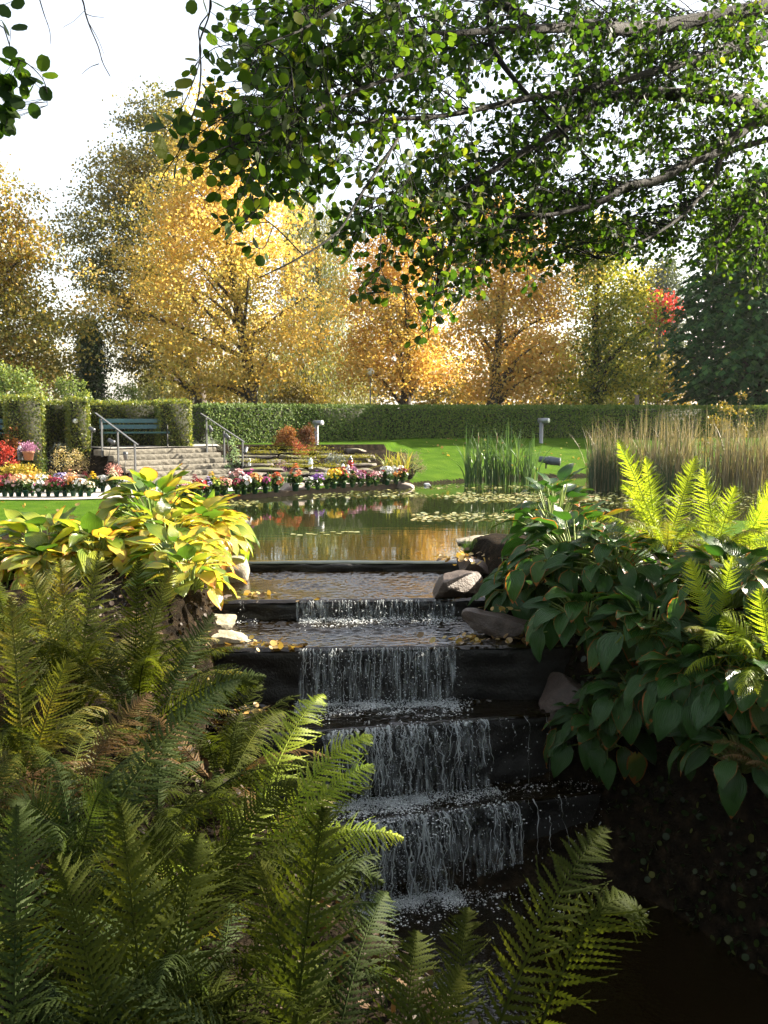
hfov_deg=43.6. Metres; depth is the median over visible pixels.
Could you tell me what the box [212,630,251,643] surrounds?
rock
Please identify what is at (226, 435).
garden spotlight
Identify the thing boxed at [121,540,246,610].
hosta
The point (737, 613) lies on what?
hosta
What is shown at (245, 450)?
garden spotlight
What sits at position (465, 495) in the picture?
lily pads
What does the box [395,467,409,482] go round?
flower pot
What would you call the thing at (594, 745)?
hosta
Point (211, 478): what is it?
flower pot
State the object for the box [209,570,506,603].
stream water
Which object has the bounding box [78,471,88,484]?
flower pot
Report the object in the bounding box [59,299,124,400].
thuja
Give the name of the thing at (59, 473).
flower pot
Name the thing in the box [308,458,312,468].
lantern
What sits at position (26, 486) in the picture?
flower pot
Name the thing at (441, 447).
fallen leaves
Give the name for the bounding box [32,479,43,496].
flower pot
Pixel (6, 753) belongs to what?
fern
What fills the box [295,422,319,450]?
spiraea
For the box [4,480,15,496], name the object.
flower pot
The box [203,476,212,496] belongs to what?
flower pot
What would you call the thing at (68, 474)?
flower pot
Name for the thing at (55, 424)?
hedge
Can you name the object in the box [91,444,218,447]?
plaza
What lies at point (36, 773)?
fern
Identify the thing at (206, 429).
handrail
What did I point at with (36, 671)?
fern
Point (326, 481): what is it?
flower pot
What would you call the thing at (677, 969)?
stream water
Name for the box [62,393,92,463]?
hedge
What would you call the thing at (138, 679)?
fern
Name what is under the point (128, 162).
lime tree
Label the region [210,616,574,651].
stream water
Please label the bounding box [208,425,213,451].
garden spotlight
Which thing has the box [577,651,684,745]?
hosta
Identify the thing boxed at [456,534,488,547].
rock
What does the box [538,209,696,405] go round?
lime tree
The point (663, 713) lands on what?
hosta
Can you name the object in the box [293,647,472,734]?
waterfall
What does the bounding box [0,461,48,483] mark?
creeping plant
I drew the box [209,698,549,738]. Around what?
stream water
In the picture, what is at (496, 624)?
rock
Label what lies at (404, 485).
boulder
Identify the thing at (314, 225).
willow
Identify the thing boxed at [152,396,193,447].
hedge
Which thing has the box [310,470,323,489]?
flower pot
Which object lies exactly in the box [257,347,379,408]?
willow
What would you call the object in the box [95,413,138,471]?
handrail
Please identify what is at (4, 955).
fern
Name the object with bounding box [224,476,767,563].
pond water
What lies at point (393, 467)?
flower pot
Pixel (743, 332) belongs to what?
chestnut tree
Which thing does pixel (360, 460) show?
rockery
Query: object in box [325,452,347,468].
santolina
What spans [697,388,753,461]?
shrub
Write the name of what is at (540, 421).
bollard light
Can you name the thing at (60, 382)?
shrub
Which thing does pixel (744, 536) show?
fern
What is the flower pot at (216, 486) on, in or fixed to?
on the path
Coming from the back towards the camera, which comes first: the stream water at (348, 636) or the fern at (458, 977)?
the stream water at (348, 636)
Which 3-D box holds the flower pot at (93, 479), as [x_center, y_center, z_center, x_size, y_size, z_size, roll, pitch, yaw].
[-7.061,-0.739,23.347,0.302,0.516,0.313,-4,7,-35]
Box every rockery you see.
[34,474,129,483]
[234,444,383,483]
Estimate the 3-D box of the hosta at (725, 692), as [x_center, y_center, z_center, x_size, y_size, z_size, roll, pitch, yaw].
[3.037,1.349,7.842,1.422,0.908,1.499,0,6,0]
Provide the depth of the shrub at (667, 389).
48.21 m
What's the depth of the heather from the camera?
26.16 m
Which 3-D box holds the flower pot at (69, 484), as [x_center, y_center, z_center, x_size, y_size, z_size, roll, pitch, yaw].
[-7.197,-0.604,22.221,0.393,0.468,0.376,0,6,-2]
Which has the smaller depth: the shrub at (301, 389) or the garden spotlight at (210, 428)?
the garden spotlight at (210, 428)
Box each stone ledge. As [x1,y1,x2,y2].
[211,601,488,620]
[212,647,573,703]
[225,717,576,802]
[248,563,458,571]
[286,793,600,896]
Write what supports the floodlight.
on the ground at (622, 871)
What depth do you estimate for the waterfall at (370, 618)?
10.89 m
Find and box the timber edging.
[179,484,397,500]
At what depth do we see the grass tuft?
13.32 m
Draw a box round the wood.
[127,317,767,408]
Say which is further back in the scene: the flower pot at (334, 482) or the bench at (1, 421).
the bench at (1, 421)
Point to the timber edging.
(310, 491)
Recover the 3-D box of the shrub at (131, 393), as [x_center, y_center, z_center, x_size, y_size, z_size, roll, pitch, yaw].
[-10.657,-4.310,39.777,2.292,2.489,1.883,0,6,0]
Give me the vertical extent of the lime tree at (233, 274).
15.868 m
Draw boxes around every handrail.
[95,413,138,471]
[200,413,244,474]
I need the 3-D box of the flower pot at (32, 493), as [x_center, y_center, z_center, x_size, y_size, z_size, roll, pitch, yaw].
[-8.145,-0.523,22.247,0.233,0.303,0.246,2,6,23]
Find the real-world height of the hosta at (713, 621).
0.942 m
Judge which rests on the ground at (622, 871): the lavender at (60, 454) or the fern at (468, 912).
the fern at (468, 912)
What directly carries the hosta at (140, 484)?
on the ground at (622, 871)
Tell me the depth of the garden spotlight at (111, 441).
26.81 m
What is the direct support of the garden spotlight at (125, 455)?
on the path
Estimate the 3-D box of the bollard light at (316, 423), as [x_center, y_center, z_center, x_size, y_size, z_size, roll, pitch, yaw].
[-2.212,-2.652,32.323,0.201,0.866,0.432,-5,7,-40]
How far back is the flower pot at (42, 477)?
23.39 m
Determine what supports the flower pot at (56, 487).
on the path
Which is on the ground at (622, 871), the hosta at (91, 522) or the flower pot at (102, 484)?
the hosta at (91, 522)
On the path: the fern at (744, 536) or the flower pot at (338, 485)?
the flower pot at (338, 485)
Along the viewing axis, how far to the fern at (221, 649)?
8.47 m
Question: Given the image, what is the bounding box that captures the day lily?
[372,448,430,472]
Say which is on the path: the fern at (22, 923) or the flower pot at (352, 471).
the flower pot at (352, 471)
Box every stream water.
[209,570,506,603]
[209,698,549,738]
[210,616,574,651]
[264,779,603,830]
[349,893,767,1023]
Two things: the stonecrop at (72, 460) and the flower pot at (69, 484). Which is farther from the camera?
the stonecrop at (72, 460)
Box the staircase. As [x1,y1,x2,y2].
[94,447,246,482]
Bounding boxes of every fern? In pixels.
[0,550,208,721]
[0,560,103,618]
[0,582,98,653]
[0,595,159,829]
[0,595,163,676]
[0,617,113,698]
[0,662,138,747]
[0,676,263,937]
[0,678,146,780]
[0,692,200,868]
[0,753,130,903]
[0,761,96,875]
[0,766,318,1023]
[0,800,230,1023]
[0,835,217,1023]
[1,742,300,874]
[3,812,425,1023]
[20,557,246,725]
[25,611,266,782]
[31,798,290,1023]
[35,609,228,688]
[87,801,402,1023]
[98,694,403,943]
[102,684,339,796]
[111,707,341,835]
[125,709,316,792]
[150,627,240,704]
[283,823,612,1023]
[357,930,483,1023]
[359,935,456,1007]
[524,883,658,1023]
[584,439,737,560]
[616,554,767,653]
[643,467,767,568]
[678,478,767,571]
[684,587,767,697]
[713,739,767,771]
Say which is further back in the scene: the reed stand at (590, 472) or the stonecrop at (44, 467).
the stonecrop at (44, 467)
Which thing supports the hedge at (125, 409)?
on the ground at (622, 871)
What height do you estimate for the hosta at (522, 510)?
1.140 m
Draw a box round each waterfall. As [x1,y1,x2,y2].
[236,599,458,628]
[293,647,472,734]
[319,718,596,844]
[354,796,648,956]
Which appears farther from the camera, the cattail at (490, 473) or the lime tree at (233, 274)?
the lime tree at (233, 274)
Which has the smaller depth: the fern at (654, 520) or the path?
the fern at (654, 520)
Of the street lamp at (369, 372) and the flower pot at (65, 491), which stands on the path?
the flower pot at (65, 491)
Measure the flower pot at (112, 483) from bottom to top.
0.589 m
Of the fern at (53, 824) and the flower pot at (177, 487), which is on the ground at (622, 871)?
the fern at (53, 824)
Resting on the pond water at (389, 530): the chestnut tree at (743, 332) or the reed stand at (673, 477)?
the reed stand at (673, 477)
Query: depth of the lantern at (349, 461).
28.23 m
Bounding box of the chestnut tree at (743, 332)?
[646,162,767,405]
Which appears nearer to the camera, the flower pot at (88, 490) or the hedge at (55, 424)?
the flower pot at (88, 490)
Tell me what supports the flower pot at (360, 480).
on the path
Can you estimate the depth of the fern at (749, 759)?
7.19 m
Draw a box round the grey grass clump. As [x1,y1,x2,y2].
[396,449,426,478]
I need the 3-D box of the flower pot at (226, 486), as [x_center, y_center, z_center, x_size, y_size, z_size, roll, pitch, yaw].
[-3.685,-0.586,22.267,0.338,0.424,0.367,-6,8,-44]
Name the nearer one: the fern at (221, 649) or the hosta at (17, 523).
the fern at (221, 649)
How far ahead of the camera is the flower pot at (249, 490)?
23.20 m
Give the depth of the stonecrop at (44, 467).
26.87 m
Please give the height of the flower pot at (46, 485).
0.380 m
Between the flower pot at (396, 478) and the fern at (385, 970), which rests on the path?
the flower pot at (396, 478)
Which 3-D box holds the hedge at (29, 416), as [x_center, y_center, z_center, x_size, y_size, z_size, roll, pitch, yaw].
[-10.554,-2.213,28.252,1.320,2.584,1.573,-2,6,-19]
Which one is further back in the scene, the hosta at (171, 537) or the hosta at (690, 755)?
the hosta at (171, 537)
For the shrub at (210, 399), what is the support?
on the ground at (622, 871)
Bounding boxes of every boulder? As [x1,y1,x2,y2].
[217,553,249,582]
[279,482,310,490]
[396,482,414,487]
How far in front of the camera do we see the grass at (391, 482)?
20.43 m
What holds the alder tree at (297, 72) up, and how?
on the ground at (622, 871)
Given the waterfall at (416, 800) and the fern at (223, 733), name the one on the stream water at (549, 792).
the waterfall at (416, 800)
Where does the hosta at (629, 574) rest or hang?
on the ground at (622, 871)
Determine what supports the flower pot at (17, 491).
on the path
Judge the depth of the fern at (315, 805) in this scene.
4.30 m
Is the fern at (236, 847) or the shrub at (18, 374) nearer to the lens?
the fern at (236, 847)
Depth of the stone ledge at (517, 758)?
9.20 m
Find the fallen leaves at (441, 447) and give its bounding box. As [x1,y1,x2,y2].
[1,438,767,533]
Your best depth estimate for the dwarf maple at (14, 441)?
27.49 m
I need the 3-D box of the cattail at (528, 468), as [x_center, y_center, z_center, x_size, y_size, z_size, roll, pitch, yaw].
[4.299,-1.611,27.505,2.154,1.708,1.344,-3,6,-27]
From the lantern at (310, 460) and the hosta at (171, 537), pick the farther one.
the lantern at (310, 460)
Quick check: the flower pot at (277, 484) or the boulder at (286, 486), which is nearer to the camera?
the flower pot at (277, 484)
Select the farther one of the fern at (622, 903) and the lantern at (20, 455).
the lantern at (20, 455)
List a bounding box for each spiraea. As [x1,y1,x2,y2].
[271,425,298,446]
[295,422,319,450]
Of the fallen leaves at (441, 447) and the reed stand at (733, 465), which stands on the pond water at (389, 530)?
the reed stand at (733, 465)
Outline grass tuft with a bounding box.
[450,537,477,553]
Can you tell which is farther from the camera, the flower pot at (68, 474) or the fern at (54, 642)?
the flower pot at (68, 474)
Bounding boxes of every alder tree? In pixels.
[0,0,58,138]
[39,0,767,349]
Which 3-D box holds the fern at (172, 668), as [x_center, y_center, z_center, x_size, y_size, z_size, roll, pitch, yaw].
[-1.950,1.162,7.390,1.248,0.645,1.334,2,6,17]
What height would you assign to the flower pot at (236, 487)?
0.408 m
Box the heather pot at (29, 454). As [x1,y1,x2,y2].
[17,440,41,459]
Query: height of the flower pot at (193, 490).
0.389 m
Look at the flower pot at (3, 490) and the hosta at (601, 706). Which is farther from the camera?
the flower pot at (3, 490)
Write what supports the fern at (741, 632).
on the ground at (622, 871)
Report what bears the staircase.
on the ground at (622, 871)
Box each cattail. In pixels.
[425,420,525,485]
[456,421,540,485]
[464,429,509,484]
[502,428,553,484]
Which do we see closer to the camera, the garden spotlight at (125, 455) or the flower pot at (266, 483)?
the flower pot at (266, 483)
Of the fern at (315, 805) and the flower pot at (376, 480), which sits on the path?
the flower pot at (376, 480)
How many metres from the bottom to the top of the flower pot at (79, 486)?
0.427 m
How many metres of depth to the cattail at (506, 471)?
27.47 m
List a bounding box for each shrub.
[0,358,52,404]
[2,334,76,400]
[52,374,95,400]
[99,378,144,404]
[161,375,238,423]
[267,374,333,404]
[414,371,479,408]
[531,370,610,408]
[621,358,693,404]
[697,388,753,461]
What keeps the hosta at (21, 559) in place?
on the ground at (622, 871)
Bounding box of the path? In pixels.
[0,479,391,498]
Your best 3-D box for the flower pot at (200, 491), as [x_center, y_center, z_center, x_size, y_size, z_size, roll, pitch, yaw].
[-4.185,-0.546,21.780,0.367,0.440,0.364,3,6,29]
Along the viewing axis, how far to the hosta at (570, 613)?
8.84 m
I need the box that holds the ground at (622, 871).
[0,417,767,1023]
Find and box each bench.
[0,419,6,434]
[99,419,169,446]
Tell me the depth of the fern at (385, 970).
3.39 m
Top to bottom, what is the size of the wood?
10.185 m
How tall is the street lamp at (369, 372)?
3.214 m
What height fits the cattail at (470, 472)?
1.890 m
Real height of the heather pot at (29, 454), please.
0.556 m
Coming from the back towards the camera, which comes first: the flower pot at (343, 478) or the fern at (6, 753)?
the flower pot at (343, 478)
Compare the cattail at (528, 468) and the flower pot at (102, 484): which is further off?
the cattail at (528, 468)
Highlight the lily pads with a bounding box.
[227,484,767,521]
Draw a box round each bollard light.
[312,420,323,444]
[537,418,549,442]
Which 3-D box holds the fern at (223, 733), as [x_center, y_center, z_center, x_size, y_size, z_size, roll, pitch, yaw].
[-0.912,1.377,5.507,1.314,0.543,1.233,0,6,0]
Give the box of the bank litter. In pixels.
[0,568,480,1023]
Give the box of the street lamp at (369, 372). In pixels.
[367,368,373,403]
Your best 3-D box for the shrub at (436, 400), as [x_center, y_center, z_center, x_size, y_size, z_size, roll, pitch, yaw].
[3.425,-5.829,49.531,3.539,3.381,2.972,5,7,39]
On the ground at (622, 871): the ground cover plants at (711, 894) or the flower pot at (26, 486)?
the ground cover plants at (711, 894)
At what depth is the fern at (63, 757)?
4.86 m
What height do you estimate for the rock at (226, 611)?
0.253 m
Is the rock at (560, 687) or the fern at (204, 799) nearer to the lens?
the fern at (204, 799)
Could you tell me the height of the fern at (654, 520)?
1.193 m
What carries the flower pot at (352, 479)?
on the path
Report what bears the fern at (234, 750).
on the ground at (622, 871)
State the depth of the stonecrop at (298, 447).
30.52 m
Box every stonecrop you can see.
[36,457,52,475]
[51,444,93,473]
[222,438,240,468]
[292,439,310,455]
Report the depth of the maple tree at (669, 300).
60.70 m
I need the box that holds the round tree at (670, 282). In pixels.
[630,248,705,403]
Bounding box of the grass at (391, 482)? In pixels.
[0,456,767,537]
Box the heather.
[104,463,127,475]
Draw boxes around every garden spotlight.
[88,426,95,460]
[106,438,115,470]
[123,451,127,475]
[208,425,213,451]
[224,433,229,459]
[243,446,248,471]
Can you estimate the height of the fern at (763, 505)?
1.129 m
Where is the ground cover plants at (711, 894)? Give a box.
[566,565,767,969]
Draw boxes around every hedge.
[0,397,4,454]
[1,393,47,471]
[44,398,72,454]
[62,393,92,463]
[89,398,193,445]
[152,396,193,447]
[191,401,767,443]
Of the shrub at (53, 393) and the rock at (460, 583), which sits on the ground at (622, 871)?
the shrub at (53, 393)
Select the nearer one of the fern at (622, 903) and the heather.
the fern at (622, 903)
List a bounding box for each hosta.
[0,505,101,571]
[0,530,34,582]
[0,531,112,589]
[28,506,157,581]
[58,516,161,569]
[96,463,232,540]
[112,497,234,573]
[119,522,236,591]
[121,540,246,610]
[156,495,255,569]
[171,489,259,554]
[467,553,556,619]
[490,463,611,561]
[494,500,655,603]
[520,575,653,667]
[540,521,687,614]
[542,691,656,789]
[572,650,724,736]
[576,578,703,673]
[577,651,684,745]
[616,631,767,743]
[637,614,763,736]
[652,530,767,630]
[666,626,767,730]
[667,712,767,818]
[690,607,767,682]
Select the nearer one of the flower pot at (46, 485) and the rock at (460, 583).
the rock at (460, 583)
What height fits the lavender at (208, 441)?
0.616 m
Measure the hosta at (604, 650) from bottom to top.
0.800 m
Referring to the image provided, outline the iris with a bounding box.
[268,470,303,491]
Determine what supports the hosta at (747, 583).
on the ground at (622, 871)
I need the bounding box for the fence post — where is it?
[634,395,639,404]
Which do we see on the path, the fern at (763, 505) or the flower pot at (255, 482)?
the flower pot at (255, 482)
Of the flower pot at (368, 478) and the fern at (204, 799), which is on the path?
the flower pot at (368, 478)
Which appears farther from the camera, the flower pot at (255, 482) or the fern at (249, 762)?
the flower pot at (255, 482)
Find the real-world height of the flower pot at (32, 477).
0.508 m
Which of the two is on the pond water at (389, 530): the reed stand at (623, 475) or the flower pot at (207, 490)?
the reed stand at (623, 475)
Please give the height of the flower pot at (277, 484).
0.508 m
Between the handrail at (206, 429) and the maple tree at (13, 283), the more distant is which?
the maple tree at (13, 283)
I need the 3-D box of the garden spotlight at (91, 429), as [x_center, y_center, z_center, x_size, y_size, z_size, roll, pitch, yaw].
[-8.240,-1.927,27.141,0.232,0.998,0.132,5,7,39]
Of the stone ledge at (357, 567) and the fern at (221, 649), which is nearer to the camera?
the fern at (221, 649)
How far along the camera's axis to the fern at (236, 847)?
3.52 m
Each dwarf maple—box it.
[0,423,21,462]
[0,440,18,471]
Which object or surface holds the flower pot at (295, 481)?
on the path
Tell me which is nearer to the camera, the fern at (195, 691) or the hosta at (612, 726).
the fern at (195, 691)
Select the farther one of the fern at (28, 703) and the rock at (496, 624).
the rock at (496, 624)
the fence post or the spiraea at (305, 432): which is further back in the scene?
the fence post
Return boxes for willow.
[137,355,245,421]
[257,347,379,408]
[273,183,358,403]
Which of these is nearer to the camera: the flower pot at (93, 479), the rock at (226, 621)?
the rock at (226, 621)
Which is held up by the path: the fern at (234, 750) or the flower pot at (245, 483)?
the flower pot at (245, 483)
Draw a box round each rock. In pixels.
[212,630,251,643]
[213,613,236,629]
[223,594,231,613]
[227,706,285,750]
[432,570,482,597]
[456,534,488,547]
[456,556,488,573]
[461,608,527,638]
[538,672,590,728]
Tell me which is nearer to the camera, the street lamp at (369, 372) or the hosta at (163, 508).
the hosta at (163, 508)
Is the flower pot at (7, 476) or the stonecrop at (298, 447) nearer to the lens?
the flower pot at (7, 476)
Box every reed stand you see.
[575,409,646,491]
[577,435,624,491]
[623,450,722,493]
[627,404,714,492]
[696,405,767,491]
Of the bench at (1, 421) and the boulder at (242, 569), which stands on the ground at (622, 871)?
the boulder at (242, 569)
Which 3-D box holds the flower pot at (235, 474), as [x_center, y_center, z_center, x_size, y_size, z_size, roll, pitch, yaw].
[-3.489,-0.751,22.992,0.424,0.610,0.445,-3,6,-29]
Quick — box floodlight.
[538,456,560,468]
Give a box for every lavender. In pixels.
[47,442,76,467]
[193,435,225,447]
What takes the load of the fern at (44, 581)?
on the ground at (622, 871)
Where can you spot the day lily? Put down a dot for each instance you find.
(394, 462)
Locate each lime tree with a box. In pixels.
[14,75,223,407]
[48,69,388,403]
[313,199,485,404]
[412,193,616,405]
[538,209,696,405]
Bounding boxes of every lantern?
[17,446,22,459]
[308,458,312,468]
[347,456,352,468]
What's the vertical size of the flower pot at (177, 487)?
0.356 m
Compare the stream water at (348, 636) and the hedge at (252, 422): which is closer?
the stream water at (348, 636)
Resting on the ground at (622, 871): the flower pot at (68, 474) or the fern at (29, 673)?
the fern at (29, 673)
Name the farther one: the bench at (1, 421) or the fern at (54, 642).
the bench at (1, 421)
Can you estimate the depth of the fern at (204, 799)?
4.51 m
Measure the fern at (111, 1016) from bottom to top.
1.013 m
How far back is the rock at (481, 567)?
12.29 m
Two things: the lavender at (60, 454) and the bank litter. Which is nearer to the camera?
the bank litter
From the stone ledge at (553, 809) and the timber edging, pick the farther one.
the timber edging
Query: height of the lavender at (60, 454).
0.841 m
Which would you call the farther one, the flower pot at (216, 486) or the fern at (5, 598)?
the flower pot at (216, 486)
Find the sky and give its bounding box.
[0,0,767,408]
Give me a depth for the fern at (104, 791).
4.04 m
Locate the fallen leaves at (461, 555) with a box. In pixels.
[225,547,529,718]
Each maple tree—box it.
[0,139,116,400]
[629,287,683,404]
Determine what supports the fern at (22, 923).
on the ground at (622, 871)
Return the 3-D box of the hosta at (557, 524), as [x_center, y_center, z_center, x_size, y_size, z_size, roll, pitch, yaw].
[1.985,0.411,10.042,1.667,1.077,1.719,0,6,0]
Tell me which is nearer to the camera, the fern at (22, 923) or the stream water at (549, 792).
the fern at (22, 923)
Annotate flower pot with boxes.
[0,478,8,495]
[2,473,14,481]
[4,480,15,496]
[8,474,27,495]
[18,475,33,496]
[21,471,36,482]
[29,484,34,495]
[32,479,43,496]
[34,473,48,491]
[42,480,52,495]
[48,477,64,496]
[53,472,67,491]
[59,478,69,495]
[61,469,76,480]
[64,476,80,495]
[72,478,86,496]
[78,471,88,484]
[82,481,94,495]
[88,471,99,491]
[97,475,106,491]
[106,468,120,488]
[175,484,186,495]
[185,481,197,497]
[193,478,206,496]
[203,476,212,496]
[205,472,216,491]
[212,477,223,495]
[220,477,231,495]
[228,468,244,484]
[231,478,242,494]
[238,474,251,494]
[241,468,254,492]
[248,473,262,493]
[259,476,271,492]
[269,472,283,492]
[286,463,302,490]
[304,477,313,489]
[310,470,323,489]
[321,476,331,488]
[327,468,341,488]
[332,467,346,486]
[337,466,349,487]
[347,464,361,485]
[348,473,357,486]
[356,472,365,486]
[363,472,373,485]
[371,471,381,485]
[380,466,393,484]
[390,465,402,479]
[392,471,401,484]
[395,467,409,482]
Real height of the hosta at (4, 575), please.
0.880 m
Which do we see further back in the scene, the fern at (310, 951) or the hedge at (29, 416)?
the hedge at (29, 416)
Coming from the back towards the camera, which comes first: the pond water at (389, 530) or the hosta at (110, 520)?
the pond water at (389, 530)
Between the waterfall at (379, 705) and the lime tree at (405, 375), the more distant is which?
the lime tree at (405, 375)
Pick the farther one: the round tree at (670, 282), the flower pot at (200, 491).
the round tree at (670, 282)
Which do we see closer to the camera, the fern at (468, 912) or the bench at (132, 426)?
the fern at (468, 912)
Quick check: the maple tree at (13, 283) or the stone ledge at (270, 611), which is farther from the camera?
the maple tree at (13, 283)
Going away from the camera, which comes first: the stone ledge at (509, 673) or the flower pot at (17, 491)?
the stone ledge at (509, 673)
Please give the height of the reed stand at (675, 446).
2.465 m
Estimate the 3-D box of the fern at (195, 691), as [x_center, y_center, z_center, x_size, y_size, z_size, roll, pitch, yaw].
[-1.351,1.143,5.672,1.245,0.979,1.240,5,7,40]
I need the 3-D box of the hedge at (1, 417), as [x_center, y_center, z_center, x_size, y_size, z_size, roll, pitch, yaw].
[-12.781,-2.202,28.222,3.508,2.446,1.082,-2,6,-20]
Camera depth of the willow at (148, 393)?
55.98 m
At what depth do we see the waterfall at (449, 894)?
8.51 m
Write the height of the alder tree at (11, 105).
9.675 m
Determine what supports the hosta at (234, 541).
on the ground at (622, 871)
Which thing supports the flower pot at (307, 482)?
on the path
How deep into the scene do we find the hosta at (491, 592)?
10.36 m
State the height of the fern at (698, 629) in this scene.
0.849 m
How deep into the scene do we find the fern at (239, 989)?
3.04 m
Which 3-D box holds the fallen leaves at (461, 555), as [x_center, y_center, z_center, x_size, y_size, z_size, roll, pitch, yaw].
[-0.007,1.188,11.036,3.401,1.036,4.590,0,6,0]
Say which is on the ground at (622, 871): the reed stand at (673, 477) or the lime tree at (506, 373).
the lime tree at (506, 373)
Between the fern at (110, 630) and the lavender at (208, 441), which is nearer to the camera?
the fern at (110, 630)
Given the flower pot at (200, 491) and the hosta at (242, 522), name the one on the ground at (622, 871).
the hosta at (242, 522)
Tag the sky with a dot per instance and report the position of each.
(150, 39)
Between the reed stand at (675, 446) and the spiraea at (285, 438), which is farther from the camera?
the spiraea at (285, 438)

